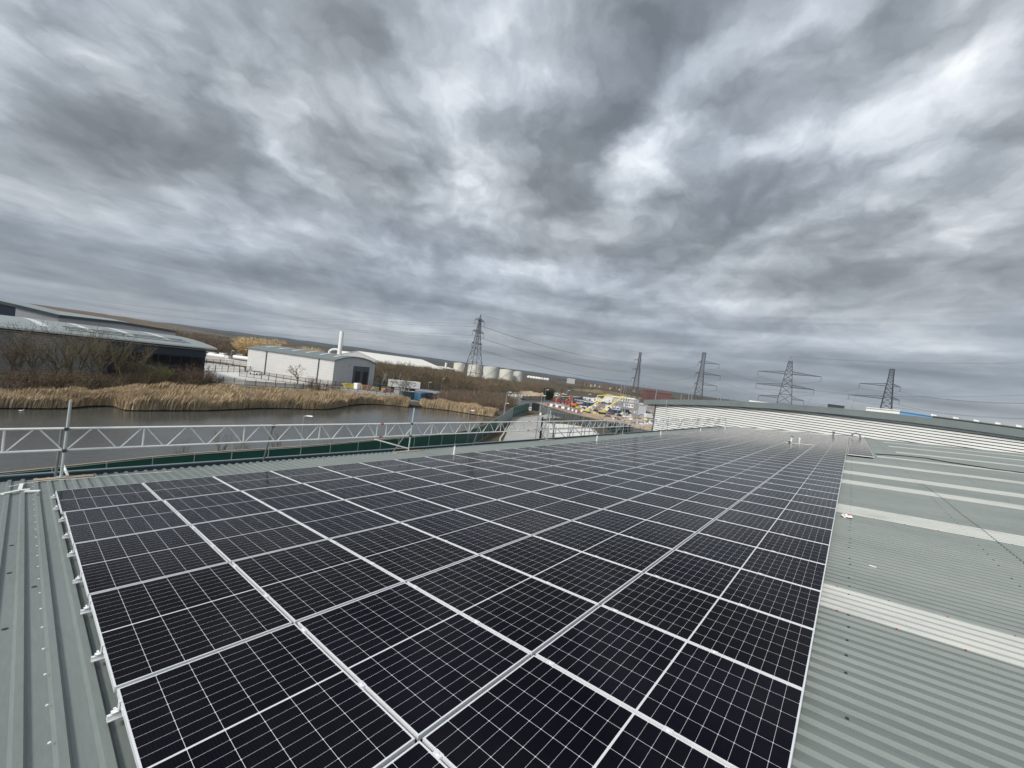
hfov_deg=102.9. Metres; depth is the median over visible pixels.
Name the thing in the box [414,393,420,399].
door
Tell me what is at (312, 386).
bare shrub
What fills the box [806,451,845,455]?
solar panel
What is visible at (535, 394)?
spoil heap
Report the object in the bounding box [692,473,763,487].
solar panel
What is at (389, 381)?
bare tree
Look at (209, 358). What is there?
yard wall
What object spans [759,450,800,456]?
solar panel
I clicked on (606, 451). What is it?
solar panel
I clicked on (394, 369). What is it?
bare tree
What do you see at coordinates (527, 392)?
spoil heap
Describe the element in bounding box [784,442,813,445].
solar panel
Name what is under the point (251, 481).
solar panel
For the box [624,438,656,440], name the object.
solar panel
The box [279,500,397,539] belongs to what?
solar panel
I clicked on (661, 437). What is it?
solar panel
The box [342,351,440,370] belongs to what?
white shed
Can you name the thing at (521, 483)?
solar panel
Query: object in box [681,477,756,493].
solar panel
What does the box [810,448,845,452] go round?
solar panel
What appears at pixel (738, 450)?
solar panel
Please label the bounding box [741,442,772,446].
solar panel
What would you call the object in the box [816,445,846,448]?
solar panel
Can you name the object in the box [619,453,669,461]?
solar panel
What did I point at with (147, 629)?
solar panel
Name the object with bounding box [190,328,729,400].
hills
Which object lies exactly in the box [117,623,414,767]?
solar panel
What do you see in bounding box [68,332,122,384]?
bare tree
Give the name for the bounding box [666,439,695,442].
solar panel
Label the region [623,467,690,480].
solar panel
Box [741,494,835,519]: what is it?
solar panel
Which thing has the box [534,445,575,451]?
solar panel
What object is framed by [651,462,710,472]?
solar panel
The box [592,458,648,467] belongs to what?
solar panel
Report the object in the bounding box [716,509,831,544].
solar panel
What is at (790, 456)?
solar panel
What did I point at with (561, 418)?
grass verge
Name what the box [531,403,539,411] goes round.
sign board
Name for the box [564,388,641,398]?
mound
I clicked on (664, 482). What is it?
solar panel
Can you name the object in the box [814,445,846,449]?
solar panel
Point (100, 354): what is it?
bare tree
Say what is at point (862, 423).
warehouse
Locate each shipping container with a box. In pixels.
[399,391,417,398]
[414,392,425,399]
[422,392,432,399]
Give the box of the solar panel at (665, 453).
[641,450,687,456]
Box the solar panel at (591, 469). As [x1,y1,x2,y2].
[555,463,618,474]
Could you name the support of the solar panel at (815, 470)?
on the warehouse at (916, 658)
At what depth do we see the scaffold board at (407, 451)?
15.10 m
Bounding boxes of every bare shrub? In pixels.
[0,367,28,387]
[7,367,49,385]
[23,367,71,387]
[38,367,91,387]
[51,370,100,387]
[69,367,110,387]
[93,372,126,387]
[94,370,133,386]
[108,356,164,381]
[119,372,150,385]
[131,361,168,382]
[132,369,172,385]
[163,374,184,383]
[169,365,208,383]
[176,363,215,384]
[179,374,202,385]
[192,368,217,384]
[210,373,224,384]
[306,381,321,390]
[314,379,332,391]
[330,384,341,389]
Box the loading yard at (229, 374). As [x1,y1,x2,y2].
[204,363,330,389]
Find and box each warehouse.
[0,297,175,352]
[0,315,216,379]
[0,426,1023,767]
[641,388,657,401]
[643,400,1023,453]
[658,390,671,399]
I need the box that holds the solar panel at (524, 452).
[499,448,546,455]
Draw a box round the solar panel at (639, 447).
[617,444,658,449]
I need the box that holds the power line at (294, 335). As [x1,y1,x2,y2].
[64,304,459,346]
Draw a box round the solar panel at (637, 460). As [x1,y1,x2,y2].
[605,455,659,463]
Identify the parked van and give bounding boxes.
[553,398,562,402]
[644,413,652,418]
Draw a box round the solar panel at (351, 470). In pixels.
[319,463,392,477]
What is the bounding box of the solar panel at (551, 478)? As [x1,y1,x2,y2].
[506,469,581,484]
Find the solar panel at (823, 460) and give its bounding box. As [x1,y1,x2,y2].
[798,457,844,463]
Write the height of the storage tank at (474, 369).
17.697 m
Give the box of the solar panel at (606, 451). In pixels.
[583,448,628,454]
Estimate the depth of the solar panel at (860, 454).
23.26 m
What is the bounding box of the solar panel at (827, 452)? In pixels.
[808,449,845,454]
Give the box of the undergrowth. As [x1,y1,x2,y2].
[0,374,216,390]
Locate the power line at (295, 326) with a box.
[69,300,455,334]
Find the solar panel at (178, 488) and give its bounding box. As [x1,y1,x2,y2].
[144,476,237,500]
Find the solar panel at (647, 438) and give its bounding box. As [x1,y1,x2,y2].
[631,437,662,440]
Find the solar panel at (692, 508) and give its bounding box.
[629,493,727,520]
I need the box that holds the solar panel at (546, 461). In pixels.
[512,456,570,465]
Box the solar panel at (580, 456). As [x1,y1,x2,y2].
[550,452,603,459]
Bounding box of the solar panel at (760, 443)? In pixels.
[744,442,775,445]
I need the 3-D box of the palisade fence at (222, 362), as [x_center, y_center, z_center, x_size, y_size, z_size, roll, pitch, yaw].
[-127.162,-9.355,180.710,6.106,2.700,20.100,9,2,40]
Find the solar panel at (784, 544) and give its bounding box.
[698,520,829,564]
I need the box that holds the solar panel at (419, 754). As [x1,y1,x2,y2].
[383,740,447,767]
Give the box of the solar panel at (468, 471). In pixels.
[434,464,504,478]
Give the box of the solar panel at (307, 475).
[271,467,350,483]
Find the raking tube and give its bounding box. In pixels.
[262,423,275,460]
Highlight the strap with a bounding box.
[9,471,171,486]
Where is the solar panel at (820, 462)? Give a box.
[796,458,843,466]
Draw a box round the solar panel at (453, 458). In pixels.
[426,454,483,463]
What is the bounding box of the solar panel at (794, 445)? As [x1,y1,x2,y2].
[778,444,810,447]
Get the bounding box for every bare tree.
[0,321,63,381]
[0,323,62,381]
[0,330,41,379]
[16,317,99,376]
[47,329,89,378]
[59,324,108,374]
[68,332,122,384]
[82,331,117,377]
[88,333,153,381]
[107,333,139,374]
[123,344,158,381]
[176,437,190,453]
[211,424,233,450]
[233,434,248,449]
[265,431,285,446]
[380,361,390,384]
[382,364,392,382]
[384,372,397,394]
[391,363,401,376]
[394,372,413,395]
[395,361,410,379]
[402,368,412,385]
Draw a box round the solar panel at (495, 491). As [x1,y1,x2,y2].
[441,479,529,499]
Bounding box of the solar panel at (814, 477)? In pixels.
[777,471,840,483]
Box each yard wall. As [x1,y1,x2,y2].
[205,356,246,365]
[216,378,319,388]
[582,412,602,419]
[603,417,630,424]
[633,423,651,429]
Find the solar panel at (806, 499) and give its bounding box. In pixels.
[750,488,837,508]
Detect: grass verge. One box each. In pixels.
[515,397,646,430]
[515,405,606,429]
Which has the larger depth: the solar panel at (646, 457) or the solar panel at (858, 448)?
the solar panel at (858, 448)
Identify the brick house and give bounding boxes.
[282,344,293,347]
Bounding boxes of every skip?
[342,383,353,388]
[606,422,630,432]
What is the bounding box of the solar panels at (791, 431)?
[739,427,848,436]
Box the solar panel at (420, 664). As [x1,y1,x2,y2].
[297,583,529,741]
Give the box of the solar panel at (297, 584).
[232,539,402,624]
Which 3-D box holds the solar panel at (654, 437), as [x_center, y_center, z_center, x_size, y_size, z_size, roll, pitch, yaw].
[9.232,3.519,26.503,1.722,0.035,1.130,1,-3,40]
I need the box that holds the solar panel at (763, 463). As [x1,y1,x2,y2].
[735,459,786,467]
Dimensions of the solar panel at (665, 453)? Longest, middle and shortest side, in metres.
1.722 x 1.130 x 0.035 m
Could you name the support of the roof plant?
on the warehouse at (862, 423)
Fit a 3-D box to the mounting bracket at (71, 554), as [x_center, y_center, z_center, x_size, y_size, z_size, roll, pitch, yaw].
[-5.188,1.994,4.879,0.053,0.098,0.183,2,-3,41]
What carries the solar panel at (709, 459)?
on the warehouse at (916, 658)
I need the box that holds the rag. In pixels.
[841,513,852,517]
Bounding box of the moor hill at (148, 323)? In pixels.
[28,303,253,340]
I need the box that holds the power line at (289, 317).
[86,298,467,323]
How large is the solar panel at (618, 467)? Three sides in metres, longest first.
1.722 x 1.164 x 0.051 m
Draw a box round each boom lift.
[582,394,611,413]
[598,396,626,413]
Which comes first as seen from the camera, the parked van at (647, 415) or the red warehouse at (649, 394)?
the parked van at (647, 415)
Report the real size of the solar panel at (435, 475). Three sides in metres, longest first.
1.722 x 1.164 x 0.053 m
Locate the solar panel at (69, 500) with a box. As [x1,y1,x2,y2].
[56,483,159,513]
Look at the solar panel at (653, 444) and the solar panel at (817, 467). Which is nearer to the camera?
the solar panel at (817, 467)
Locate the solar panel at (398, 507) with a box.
[345,491,452,522]
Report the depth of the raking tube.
11.88 m
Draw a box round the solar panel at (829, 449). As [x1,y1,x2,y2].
[812,447,846,451]
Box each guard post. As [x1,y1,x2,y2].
[54,401,71,477]
[374,408,414,450]
[541,407,553,439]
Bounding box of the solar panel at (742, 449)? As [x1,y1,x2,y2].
[722,446,761,451]
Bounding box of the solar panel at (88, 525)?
[64,500,187,545]
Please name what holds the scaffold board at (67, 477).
on the warehouse at (916, 658)
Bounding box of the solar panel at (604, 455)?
[567,450,616,457]
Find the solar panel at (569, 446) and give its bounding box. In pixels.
[547,444,591,449]
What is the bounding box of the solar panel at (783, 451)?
[764,449,802,454]
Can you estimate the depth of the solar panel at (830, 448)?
26.19 m
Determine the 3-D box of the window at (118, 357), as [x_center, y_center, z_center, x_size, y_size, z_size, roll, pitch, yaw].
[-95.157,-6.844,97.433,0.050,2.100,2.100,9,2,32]
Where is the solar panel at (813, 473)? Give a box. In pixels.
[781,468,841,479]
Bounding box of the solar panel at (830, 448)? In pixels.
[813,446,846,450]
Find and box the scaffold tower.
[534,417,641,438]
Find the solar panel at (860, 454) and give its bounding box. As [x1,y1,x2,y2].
[848,452,873,457]
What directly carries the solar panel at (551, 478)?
on the warehouse at (916, 658)
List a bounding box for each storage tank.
[453,362,464,372]
[467,364,482,376]
[482,365,498,379]
[499,369,513,380]
[513,371,522,381]
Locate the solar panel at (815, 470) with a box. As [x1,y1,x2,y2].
[785,465,842,474]
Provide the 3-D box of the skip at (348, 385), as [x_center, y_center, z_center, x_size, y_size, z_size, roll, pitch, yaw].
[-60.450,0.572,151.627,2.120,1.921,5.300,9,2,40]
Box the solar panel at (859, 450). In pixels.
[848,449,871,452]
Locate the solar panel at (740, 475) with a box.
[703,469,769,482]
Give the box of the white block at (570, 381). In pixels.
[567,378,574,383]
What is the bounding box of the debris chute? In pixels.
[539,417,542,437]
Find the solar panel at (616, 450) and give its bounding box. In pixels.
[594,447,639,452]
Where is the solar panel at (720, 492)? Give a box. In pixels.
[666,481,748,500]
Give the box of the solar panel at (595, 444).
[577,442,613,446]
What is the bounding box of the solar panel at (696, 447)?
[678,445,713,449]
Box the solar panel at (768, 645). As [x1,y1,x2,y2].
[601,573,814,690]
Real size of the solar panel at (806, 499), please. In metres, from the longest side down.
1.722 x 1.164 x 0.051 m
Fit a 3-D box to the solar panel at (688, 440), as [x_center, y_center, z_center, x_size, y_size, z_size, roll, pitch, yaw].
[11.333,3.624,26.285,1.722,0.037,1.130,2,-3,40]
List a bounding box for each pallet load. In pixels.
[353,383,361,389]
[360,385,366,389]
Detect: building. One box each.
[604,395,637,403]
[638,403,647,414]
[900,411,931,417]
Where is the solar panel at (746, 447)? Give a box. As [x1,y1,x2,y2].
[728,445,764,449]
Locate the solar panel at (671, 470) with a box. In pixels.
[637,464,700,476]
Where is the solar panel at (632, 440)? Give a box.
[617,438,649,441]
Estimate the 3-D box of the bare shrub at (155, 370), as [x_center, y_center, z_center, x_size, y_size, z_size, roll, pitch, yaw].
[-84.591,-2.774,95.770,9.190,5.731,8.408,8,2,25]
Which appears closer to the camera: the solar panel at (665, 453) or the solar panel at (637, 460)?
the solar panel at (637, 460)
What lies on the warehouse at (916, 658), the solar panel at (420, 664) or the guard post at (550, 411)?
the solar panel at (420, 664)
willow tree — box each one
[231,335,264,356]
[233,341,253,355]
[253,337,286,345]
[297,346,322,351]
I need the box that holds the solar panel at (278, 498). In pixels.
[242,483,342,511]
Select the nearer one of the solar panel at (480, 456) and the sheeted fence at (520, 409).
the solar panel at (480, 456)
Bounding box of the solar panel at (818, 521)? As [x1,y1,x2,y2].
[730,501,833,530]
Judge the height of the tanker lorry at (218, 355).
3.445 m
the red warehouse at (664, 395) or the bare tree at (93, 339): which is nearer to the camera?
the bare tree at (93, 339)
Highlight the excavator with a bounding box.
[564,398,577,407]
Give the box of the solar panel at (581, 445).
[563,443,600,447]
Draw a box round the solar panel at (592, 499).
[533,485,625,509]
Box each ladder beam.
[0,423,379,453]
[383,421,528,436]
[529,420,605,430]
[606,420,652,427]
[654,419,685,425]
[686,419,708,423]
[709,419,725,422]
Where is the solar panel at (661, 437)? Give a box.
[647,436,673,438]
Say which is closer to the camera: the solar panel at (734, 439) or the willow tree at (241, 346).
the solar panel at (734, 439)
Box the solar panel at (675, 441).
[658,440,690,443]
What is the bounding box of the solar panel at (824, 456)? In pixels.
[802,453,844,459]
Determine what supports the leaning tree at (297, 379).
on the ground at (493, 437)
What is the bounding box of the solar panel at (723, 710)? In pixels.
[535,605,803,767]
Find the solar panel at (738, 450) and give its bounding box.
[718,448,756,452]
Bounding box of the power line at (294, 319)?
[72,295,476,326]
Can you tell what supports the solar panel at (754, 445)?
on the warehouse at (916, 658)
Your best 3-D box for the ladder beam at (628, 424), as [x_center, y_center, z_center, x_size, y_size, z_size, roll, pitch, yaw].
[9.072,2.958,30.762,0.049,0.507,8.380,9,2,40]
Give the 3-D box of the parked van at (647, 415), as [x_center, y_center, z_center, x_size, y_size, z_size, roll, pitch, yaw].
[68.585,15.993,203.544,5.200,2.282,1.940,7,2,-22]
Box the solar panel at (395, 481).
[354,472,438,490]
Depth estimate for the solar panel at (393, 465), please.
11.41 m
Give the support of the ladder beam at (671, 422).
attached to the guard post
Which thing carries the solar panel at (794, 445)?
on the warehouse at (916, 658)
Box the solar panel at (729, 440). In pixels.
[715,439,744,441]
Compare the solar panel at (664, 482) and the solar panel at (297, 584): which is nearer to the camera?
the solar panel at (297, 584)
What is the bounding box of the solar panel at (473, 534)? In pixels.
[401,510,529,555]
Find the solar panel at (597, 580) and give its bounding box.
[480,536,640,606]
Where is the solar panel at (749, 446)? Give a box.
[733,444,766,448]
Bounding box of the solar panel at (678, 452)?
[653,449,695,454]
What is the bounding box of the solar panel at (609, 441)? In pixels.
[599,440,632,443]
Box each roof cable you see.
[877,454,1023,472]
[921,483,1023,561]
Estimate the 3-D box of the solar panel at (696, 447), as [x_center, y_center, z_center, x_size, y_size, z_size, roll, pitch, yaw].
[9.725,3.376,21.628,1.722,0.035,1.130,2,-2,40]
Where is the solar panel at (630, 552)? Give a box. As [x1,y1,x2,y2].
[533,521,671,573]
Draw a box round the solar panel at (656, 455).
[631,452,678,458]
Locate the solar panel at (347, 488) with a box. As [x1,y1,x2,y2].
[304,477,395,499]
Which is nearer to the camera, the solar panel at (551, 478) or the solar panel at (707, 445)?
the solar panel at (551, 478)
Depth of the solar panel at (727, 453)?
19.58 m
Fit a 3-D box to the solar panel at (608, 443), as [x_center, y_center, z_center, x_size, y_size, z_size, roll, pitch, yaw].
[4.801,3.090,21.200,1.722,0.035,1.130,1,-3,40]
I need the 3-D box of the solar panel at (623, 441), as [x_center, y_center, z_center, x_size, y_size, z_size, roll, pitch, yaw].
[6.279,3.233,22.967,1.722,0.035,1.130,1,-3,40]
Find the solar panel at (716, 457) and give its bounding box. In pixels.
[692,453,737,460]
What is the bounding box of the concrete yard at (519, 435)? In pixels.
[503,414,598,440]
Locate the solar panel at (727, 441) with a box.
[712,440,742,442]
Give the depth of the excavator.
212.17 m
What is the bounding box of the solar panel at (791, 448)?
[773,446,808,450]
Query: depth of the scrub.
152.13 m
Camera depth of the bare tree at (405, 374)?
168.57 m
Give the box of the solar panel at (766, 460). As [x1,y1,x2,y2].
[740,457,790,465]
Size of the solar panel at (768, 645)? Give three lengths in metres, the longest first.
1.722 x 1.164 x 0.051 m
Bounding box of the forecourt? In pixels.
[329,386,438,400]
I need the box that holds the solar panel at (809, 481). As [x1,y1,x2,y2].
[772,474,840,487]
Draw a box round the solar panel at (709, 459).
[683,455,731,463]
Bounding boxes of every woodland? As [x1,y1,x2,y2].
[159,327,247,340]
[175,334,240,354]
[266,343,554,384]
[369,359,554,394]
[525,375,712,399]
[549,383,689,399]
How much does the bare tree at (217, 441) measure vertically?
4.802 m
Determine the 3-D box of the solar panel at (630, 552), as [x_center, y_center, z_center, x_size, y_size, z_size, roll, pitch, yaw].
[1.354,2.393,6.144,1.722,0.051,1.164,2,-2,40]
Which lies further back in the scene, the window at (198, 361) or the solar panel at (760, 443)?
the window at (198, 361)
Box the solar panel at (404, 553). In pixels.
[330,523,476,582]
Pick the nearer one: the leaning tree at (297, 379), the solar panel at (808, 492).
the solar panel at (808, 492)
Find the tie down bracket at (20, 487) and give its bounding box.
[0,483,40,494]
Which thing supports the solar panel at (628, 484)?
on the warehouse at (916, 658)
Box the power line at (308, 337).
[77,306,467,348]
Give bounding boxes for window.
[107,351,119,359]
[121,352,132,360]
[134,353,145,361]
[147,354,157,362]
[159,355,169,363]
[170,356,180,363]
[181,357,191,364]
[192,358,201,365]
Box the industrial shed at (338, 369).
[246,345,376,385]
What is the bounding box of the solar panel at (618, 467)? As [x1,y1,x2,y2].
[574,460,634,470]
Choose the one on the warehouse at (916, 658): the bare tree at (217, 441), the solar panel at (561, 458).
the solar panel at (561, 458)
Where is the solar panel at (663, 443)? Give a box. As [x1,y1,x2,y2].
[645,441,678,445]
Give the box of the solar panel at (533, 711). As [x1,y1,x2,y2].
[422,655,729,767]
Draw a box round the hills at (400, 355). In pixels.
[160,322,735,400]
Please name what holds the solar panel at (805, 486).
on the warehouse at (916, 658)
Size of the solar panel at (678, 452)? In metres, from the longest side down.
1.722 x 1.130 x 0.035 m
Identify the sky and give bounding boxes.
[0,0,1023,427]
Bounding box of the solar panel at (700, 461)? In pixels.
[674,457,725,465]
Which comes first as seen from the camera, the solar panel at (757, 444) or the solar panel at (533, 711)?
the solar panel at (533, 711)
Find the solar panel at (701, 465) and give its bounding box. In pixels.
[662,459,718,468]
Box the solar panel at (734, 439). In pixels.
[721,438,747,441]
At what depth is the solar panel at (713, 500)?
9.60 m
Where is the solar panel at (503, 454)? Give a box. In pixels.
[478,450,527,457]
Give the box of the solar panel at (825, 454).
[805,452,845,457]
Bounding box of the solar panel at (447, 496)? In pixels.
[398,484,494,509]
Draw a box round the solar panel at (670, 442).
[652,441,685,444]
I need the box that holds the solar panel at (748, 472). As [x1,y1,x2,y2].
[713,466,774,477]
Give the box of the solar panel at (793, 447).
[776,445,809,448]
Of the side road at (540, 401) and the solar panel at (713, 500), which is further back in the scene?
the side road at (540, 401)
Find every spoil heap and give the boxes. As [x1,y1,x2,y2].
[521,391,533,394]
[530,392,543,398]
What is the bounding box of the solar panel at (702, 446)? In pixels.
[684,444,720,448]
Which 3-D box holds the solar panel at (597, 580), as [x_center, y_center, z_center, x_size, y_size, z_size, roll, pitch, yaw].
[0.616,2.322,5.260,1.722,0.051,1.164,2,-2,40]
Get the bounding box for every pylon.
[462,315,483,378]
[630,352,641,398]
[693,352,720,399]
[756,356,821,404]
[848,369,900,408]
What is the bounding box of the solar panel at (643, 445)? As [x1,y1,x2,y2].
[626,443,665,447]
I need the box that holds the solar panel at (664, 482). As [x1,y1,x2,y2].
[606,471,677,486]
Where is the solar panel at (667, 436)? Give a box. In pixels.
[653,435,681,437]
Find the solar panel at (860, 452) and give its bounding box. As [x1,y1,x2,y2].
[848,450,872,454]
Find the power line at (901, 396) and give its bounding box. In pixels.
[761,388,1017,396]
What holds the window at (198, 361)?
in the warehouse at (171, 351)
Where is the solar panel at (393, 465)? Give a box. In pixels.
[361,459,427,471]
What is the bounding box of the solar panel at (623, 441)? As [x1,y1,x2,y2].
[609,439,640,442]
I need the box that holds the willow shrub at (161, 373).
[142,365,176,382]
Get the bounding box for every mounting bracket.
[58,514,65,521]
[62,530,69,538]
[67,547,75,556]
[72,571,82,583]
[80,600,91,614]
[91,644,104,662]
[106,698,122,722]
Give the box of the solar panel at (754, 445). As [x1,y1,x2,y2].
[738,443,769,447]
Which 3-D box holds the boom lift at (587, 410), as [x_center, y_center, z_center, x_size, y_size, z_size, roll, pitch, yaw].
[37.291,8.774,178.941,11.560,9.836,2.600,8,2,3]
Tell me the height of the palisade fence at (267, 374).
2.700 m
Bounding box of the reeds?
[0,381,497,415]
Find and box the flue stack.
[328,331,343,354]
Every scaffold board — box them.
[33,474,93,481]
[393,449,422,452]
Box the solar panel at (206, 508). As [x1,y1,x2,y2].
[164,491,275,526]
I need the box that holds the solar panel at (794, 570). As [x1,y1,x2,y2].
[675,533,825,593]
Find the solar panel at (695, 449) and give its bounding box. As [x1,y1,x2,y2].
[670,446,708,451]
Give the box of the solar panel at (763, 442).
[748,441,777,444]
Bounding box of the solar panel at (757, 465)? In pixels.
[729,461,783,470]
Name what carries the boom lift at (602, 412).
on the site ground at (650, 408)
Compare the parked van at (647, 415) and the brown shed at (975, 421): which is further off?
the parked van at (647, 415)
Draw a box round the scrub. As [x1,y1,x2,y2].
[425,388,518,408]
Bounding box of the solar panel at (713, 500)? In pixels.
[649,486,738,509]
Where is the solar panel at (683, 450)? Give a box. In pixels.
[659,447,702,452]
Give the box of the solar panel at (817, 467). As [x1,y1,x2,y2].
[789,463,842,471]
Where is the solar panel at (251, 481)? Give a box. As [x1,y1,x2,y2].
[213,471,300,490]
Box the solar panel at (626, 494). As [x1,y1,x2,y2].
[561,480,646,500]
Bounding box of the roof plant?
[828,404,844,407]
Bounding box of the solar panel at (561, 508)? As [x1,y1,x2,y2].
[499,492,600,520]
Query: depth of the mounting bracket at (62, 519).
5.95 m
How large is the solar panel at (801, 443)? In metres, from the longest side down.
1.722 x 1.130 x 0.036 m
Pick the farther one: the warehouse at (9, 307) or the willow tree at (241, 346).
the willow tree at (241, 346)
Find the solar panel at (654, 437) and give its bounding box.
[642,436,666,439]
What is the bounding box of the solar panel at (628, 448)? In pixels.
[608,446,646,451]
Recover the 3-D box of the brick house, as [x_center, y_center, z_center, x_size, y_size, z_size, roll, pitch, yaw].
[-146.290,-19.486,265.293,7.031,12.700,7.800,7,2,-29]
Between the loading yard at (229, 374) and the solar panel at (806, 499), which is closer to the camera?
the solar panel at (806, 499)
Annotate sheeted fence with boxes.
[0,418,497,474]
[497,407,513,428]
[513,403,529,416]
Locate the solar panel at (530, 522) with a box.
[456,500,569,535]
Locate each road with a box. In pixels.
[491,391,638,431]
[522,400,581,402]
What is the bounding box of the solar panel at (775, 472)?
[721,463,779,474]
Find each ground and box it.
[0,333,697,442]
[516,397,653,430]
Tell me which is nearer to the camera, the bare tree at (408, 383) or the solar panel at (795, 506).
the solar panel at (795, 506)
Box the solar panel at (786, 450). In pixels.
[767,448,804,453]
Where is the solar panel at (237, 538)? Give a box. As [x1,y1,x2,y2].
[192,511,326,563]
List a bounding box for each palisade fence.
[205,359,246,366]
[206,365,250,371]
[212,375,324,388]
[239,370,344,388]
[345,388,431,399]
[379,381,455,391]
[522,396,581,399]
[548,412,631,431]
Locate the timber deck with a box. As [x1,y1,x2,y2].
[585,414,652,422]
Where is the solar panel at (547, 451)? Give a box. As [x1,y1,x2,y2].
[515,447,562,453]
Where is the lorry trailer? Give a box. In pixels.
[388,379,420,390]
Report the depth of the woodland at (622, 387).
1685.50 m
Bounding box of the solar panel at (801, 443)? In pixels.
[786,441,815,444]
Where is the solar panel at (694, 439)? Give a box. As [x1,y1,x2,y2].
[680,438,707,440]
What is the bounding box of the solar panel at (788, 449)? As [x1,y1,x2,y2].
[770,447,805,451]
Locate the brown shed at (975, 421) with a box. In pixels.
[931,414,1023,429]
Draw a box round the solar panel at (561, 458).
[534,454,585,462]
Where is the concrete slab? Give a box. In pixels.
[544,424,596,436]
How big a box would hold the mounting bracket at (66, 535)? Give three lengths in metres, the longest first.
0.183 x 0.098 x 0.053 m
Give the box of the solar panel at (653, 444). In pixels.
[636,442,671,446]
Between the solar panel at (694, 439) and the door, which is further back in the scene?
the door
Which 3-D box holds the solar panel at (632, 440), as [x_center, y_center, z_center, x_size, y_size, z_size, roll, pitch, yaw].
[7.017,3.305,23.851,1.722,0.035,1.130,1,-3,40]
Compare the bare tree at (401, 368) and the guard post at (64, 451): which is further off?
the bare tree at (401, 368)
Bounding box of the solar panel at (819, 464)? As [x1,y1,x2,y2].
[792,460,843,468]
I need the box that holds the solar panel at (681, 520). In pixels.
[604,500,712,533]
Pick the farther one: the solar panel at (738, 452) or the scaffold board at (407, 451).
the solar panel at (738, 452)
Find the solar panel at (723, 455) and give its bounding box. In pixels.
[699,452,743,458]
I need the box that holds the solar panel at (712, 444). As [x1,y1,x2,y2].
[696,442,729,445]
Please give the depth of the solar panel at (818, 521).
8.48 m
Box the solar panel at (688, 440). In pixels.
[674,438,701,441]
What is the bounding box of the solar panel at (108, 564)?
[74,525,227,597]
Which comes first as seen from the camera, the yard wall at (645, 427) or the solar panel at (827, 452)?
the solar panel at (827, 452)
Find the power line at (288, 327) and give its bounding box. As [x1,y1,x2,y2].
[68,299,467,337]
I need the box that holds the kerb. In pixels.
[499,415,538,440]
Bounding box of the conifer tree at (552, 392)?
[540,387,556,398]
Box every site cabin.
[583,397,598,401]
[583,401,593,406]
[611,409,620,413]
[623,403,633,407]
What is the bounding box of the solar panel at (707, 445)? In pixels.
[690,443,725,447]
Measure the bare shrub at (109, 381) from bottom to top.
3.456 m
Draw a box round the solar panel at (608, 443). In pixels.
[588,441,624,445]
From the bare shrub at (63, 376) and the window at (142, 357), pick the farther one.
the window at (142, 357)
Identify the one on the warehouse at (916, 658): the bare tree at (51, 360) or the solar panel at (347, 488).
the solar panel at (347, 488)
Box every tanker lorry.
[207,353,230,358]
[233,355,247,360]
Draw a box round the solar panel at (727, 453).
[705,450,747,456]
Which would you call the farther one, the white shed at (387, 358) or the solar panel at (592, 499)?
the white shed at (387, 358)
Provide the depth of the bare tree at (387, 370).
190.76 m
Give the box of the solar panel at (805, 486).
[766,478,839,493]
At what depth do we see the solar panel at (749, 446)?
24.01 m
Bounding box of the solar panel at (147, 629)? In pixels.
[88,562,291,692]
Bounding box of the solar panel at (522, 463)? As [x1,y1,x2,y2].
[492,458,550,469]
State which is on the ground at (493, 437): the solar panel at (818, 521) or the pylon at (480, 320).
the pylon at (480, 320)
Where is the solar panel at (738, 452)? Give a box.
[713,449,753,454]
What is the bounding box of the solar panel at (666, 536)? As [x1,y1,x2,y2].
[573,509,695,550]
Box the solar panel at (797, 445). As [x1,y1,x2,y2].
[781,443,812,447]
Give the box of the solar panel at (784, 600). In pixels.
[645,550,820,632]
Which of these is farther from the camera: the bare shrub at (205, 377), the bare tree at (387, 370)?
the bare tree at (387, 370)
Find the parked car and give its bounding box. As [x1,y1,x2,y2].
[248,371,261,374]
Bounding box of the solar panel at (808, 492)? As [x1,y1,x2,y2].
[758,482,838,500]
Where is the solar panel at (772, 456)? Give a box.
[751,453,795,459]
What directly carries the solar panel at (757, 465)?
on the warehouse at (916, 658)
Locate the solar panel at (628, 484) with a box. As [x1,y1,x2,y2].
[585,475,663,492]
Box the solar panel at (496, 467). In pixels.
[463,461,529,473]
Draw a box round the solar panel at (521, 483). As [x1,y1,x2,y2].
[476,474,558,491]
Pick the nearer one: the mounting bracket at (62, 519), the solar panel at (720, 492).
the mounting bracket at (62, 519)
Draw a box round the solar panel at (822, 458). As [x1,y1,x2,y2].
[800,455,844,461]
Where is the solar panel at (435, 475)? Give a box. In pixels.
[397,468,474,483]
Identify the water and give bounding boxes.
[0,404,489,471]
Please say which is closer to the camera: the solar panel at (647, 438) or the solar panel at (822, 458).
the solar panel at (822, 458)
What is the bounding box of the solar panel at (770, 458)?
[746,455,793,462]
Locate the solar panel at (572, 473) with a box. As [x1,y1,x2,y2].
[532,466,601,479]
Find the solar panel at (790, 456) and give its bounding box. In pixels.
[757,452,798,458]
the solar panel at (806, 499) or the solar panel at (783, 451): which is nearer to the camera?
the solar panel at (806, 499)
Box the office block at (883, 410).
[866,407,899,413]
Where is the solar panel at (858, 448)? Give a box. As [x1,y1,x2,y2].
[848,447,870,450]
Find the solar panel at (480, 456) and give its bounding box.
[452,452,508,460]
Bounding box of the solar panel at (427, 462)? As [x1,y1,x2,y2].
[394,457,458,467]
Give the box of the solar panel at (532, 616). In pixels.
[407,555,596,656]
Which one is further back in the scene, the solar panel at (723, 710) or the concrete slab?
the concrete slab
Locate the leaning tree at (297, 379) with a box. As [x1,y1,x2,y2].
[286,365,305,388]

